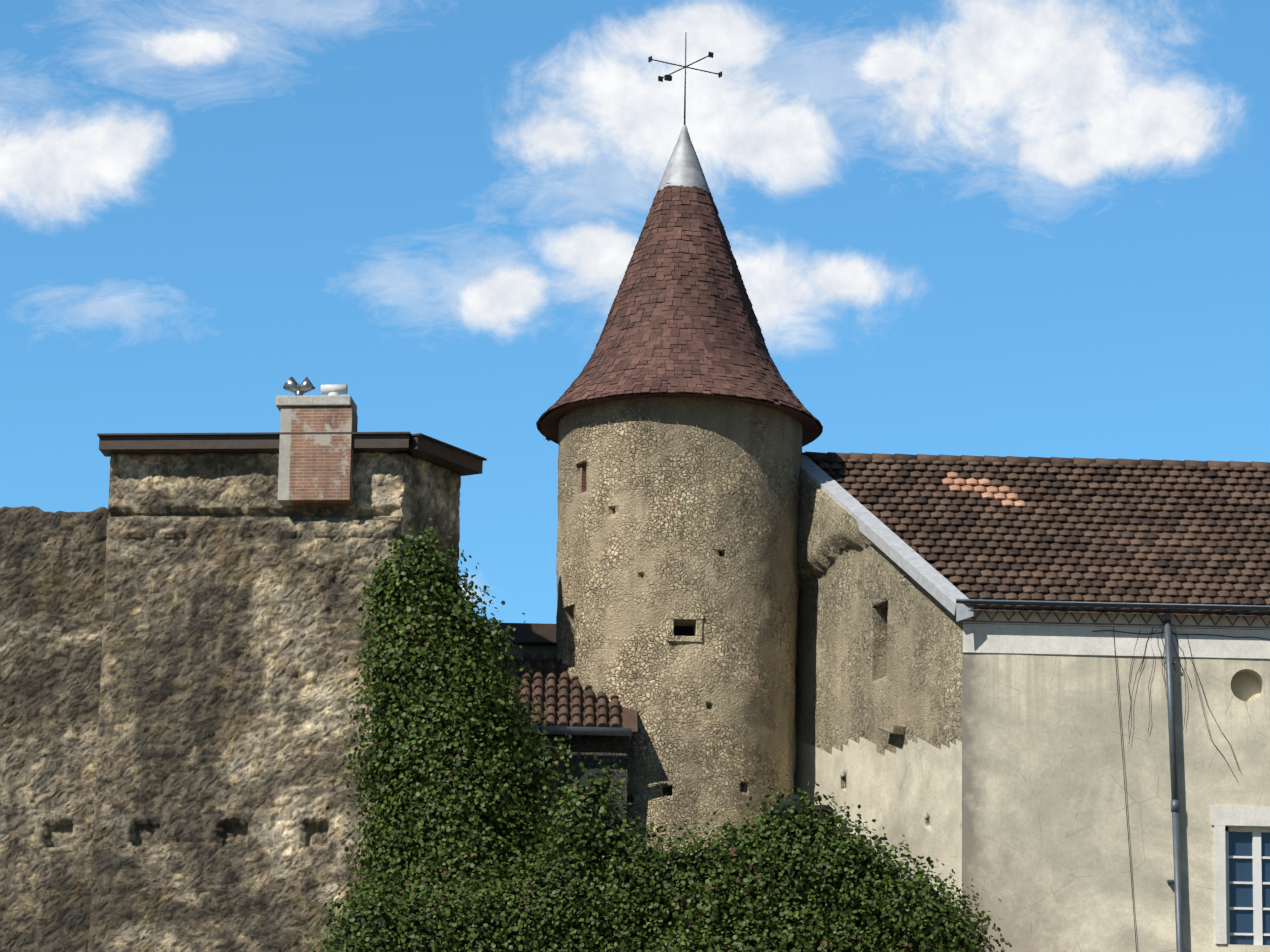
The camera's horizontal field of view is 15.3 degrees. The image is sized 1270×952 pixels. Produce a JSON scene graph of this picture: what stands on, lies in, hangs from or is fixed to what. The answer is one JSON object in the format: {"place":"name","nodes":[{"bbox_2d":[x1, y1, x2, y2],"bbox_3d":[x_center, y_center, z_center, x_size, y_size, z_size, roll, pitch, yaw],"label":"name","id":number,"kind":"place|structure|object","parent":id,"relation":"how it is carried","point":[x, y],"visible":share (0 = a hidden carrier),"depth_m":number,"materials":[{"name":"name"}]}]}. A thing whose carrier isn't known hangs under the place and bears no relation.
{"place":"outdoors","nodes":[
{"label":"outdoors","id":0,"kind":"place"},
{"bbox_2d":[88,453,403,951],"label":"building wall","id":1,"kind":"structure","parent":0,"point":[232,587],"depth_m":75.72,"materials":[{"name":"beige stone"}]},
{"bbox_2d":[97,432,486,475],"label":"roof edge","id":2,"kind":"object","parent":1,"relation":"attached to","point":[421,446],"depth_m":76.56,"materials":[{"name":"metal"}]},
{"bbox_2d":[316,517,579,951],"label":"ivy column","id":3,"kind":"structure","parent":1,"relation":"attached to","point":[394,640],"depth_m":73.13,"materials":[{"name":"green plant"}]},
{"bbox_2d":[383,453,460,583],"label":"side wall","id":4,"kind":"structure","parent":0,"point":[430,490],"depth_m":77.08,"materials":[{"name":"beige stone"}]},
{"bbox_2d":[0,0,1269,623],"label":"sky","id":5,"kind":"structure","parent":0,"point":[1002,228],"materials":[{"name":"blue"}]},
{"bbox_2d":[674,626,693,635],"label":"window opening","id":6,"kind":"object","parent":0,"point":[683,630],"visible":0.14,"depth_m":77.65,"materials":[{"name":"black"}]},
{"bbox_2d":[794,471,961,912],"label":"gable wall","id":7,"kind":"structure","parent":0,"point":[908,786],"depth_m":76.36,"materials":[{"name":"beige paint"}]},
{"bbox_2d":[811,457,1269,615],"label":"building roof tiles","id":8,"kind":"object","parent":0,"point":[1095,532],"visible":0.88,"depth_m":77.20,"materials":[{"name":"brown tile"}]},
{"bbox_2d":[941,471,1026,506],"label":"replacement roof tiles","id":9,"kind":"object","parent":8,"relation":"attached to","point":[953,481],"visible":0.88,"depth_m":78.83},
{"bbox_2d":[802,451,1269,468],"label":"building ridge tiles","id":10,"kind":"object","parent":8,"relation":"on","point":[1041,460],"visible":0.46,"depth_m":80.21,"materials":[{"name":"brown tile"}]},
{"bbox_2d":[962,622,1269,951],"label":"building wall","id":11,"kind":"structure","parent":0,"point":[1046,859],"depth_m":73.33,"materials":[{"name":"beige paint"}]},
{"bbox_2d":[956,599,1269,951],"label":"gutter and downspout","id":12,"kind":"object","parent":11,"relation":"attached to","point":[1175,800],"visible":0.92,"depth_m":73.66,"materials":[{"name":"grey metal"}]},
{"bbox_2d":[1092,627,1269,951],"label":"dry vines","id":13,"kind":"object","parent":11,"relation":"attached to","point":[1149,706],"visible":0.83,"depth_m":73.72,"materials":[{"name":"brown plant"}]},
{"bbox_2d":[1211,805,1269,943],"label":"window surround","id":14,"kind":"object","parent":11,"relation":"attached to","point":[1222,817],"depth_m":73.18,"materials":[{"name":"white stone"}]},
{"bbox_2d":[1225,827,1269,944],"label":"window frame","id":15,"kind":"object","parent":11,"relation":"in","point":[1247,849],"visible":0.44,"depth_m":73.17,"materials":[{"name":"white wood"}]},
{"bbox_3d":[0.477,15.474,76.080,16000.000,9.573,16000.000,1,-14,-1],"label":"terrain","id":16,"kind":"structure","parent":0,"visible":0},
{"bbox_2d":[0,506,108,951],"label":"wall","id":17,"kind":"structure","parent":16,"relation":"on","point":[52,576],"depth_m":76.24,"materials":[{"name":"stone"}]},
{"bbox_2d":[484,645,556,735],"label":"flat roof block walls","id":18,"kind":"structure","parent":16,"relation":"on","point":[533,651],"depth_m":79.65,"materials":[{"name":"brown"}]},
{"bbox_2d":[475,622,556,645],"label":"flat roof block fascia","id":19,"kind":"structure","parent":18,"relation":"attached to","point":[534,634],"depth_m":79.42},
{"bbox_2d":[525,735,627,860],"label":"lean to walls","id":20,"kind":"structure","parent":16,"relation":"on","point":[590,747],"depth_m":76.30,"materials":[{"name":"grey stone"}]},
{"bbox_2d":[291,755,1007,951],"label":"ivy hedge","id":21,"kind":"object","parent":16,"relation":"on","point":[694,916],"depth_m":70.80,"materials":[{"name":"green plant"}]},
{"bbox_2d":[556,397,802,854],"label":"tower","id":22,"kind":"structure","parent":16,"relation":"on","point":[685,505],"depth_m":77.63,"materials":[{"name":"stone"}]},
{"bbox_2d":[580,467,585,492],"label":"tower niche bricks","id":23,"kind":"object","parent":22,"relation":"in","point":[582,479],"visible":0.12,"depth_m":78.66,"materials":[{"name":"brown brick"}]},
{"bbox_2d":[536,183,822,446],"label":"cone roof tiles","id":24,"kind":"object","parent":22,"relation":"on","point":[682,320],"visible":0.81,"depth_m":79.23,"materials":[{"name":"brown tile"}]},
{"bbox_2d":[657,125,709,192],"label":"spire cap","id":25,"kind":"object","parent":24,"relation":"on","point":[684,168],"visible":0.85,"depth_m":80.79,"materials":[{"name":"silver metal"}]},
{"bbox_2d":[648,34,721,124],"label":"weather vane","id":26,"kind":"object","parent":25,"relation":"on","point":[666,77],"visible":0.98,"depth_m":81.44,"materials":[{"name":"black metal"}]},
{"bbox_2d":[666,613,703,642],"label":"tower window frame","id":27,"kind":"object","parent":22,"relation":"attached to","point":[697,618],"visible":0.79,"depth_m":77.12,"materials":[{"name":"beige stone"}]},
{"bbox_2d":[1231,672,1260,701],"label":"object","id":28,"kind":"structure","parent":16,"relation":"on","point":[1246,686],"depth_m":74.03,"materials":[{"name":"beige paint"}]},
{"bbox_2d":[800,455,972,621],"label":"verge flashing","id":29,"kind":"object","parent":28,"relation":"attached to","point":[916,567],"visible":0.79,"depth_m":76.14,"materials":[{"name":"metal"}]},
{"bbox_2d":[873,596,906,734],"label":"gable niche bricks and stone","id":30,"kind":"object","parent":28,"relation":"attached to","point":[879,637],"visible":0.23,"depth_m":76.74,"materials":[{"name":"beige stone"}]},
{"bbox_2d":[962,610,1269,627],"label":"building frieze chevrons","id":31,"kind":"object","parent":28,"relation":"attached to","point":[1114,619],"visible":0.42,"depth_m":73.90,"materials":[{"name":"brick"}]},
{"bbox_2d":[963,610,1269,658],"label":"cornice band","id":32,"kind":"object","parent":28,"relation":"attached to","point":[1034,638],"depth_m":73.87,"materials":[{"name":"white paint"}]},
{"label":"building","id":33,"kind":"object","parent":16,"relation":"on","visible":0},
{"bbox_2d":[277,407,357,506],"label":"chimney stack","id":34,"kind":"object","parent":33,"relation":"on","point":[316,469],"visible":0.86,"depth_m":76.25,"materials":[{"name":"red brick"}]},
{"bbox_2d":[276,395,356,413],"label":"chimney cap","id":35,"kind":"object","parent":34,"relation":"on","point":[320,401],"depth_m":76.42,"materials":[{"name":"grey concrete"}]},
{"bbox_2d":[283,377,314,395],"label":"chimney metal cowl","id":36,"kind":"object","parent":35,"relation":"on","point":[291,384],"visible":0.81,"depth_m":76.77,"materials":[{"name":"silver metal"}]},
{"bbox_2d":[320,384,347,394],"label":"security camera","id":37,"kind":"object","parent":35,"relation":"on","point":[335,389],"visible":0.69,"depth_m":76.72,"materials":[{"name":"white plastic"}]},
{"bbox_2d":[492,652,637,730],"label":"lean to roof tiles","id":38,"kind":"object","parent":33,"relation":"attached to","point":[571,703],"visible":0.23,"depth_m":77.12,"materials":[{"name":"brown tile"}]},
{"bbox_2d":[523,726,631,735],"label":"lean to gutter","id":39,"kind":"object","parent":38,"relation":"attached to","point":[592,731],"visible":0.35,"depth_m":76.00,"materials":[{"name":"metal"}]}
]}

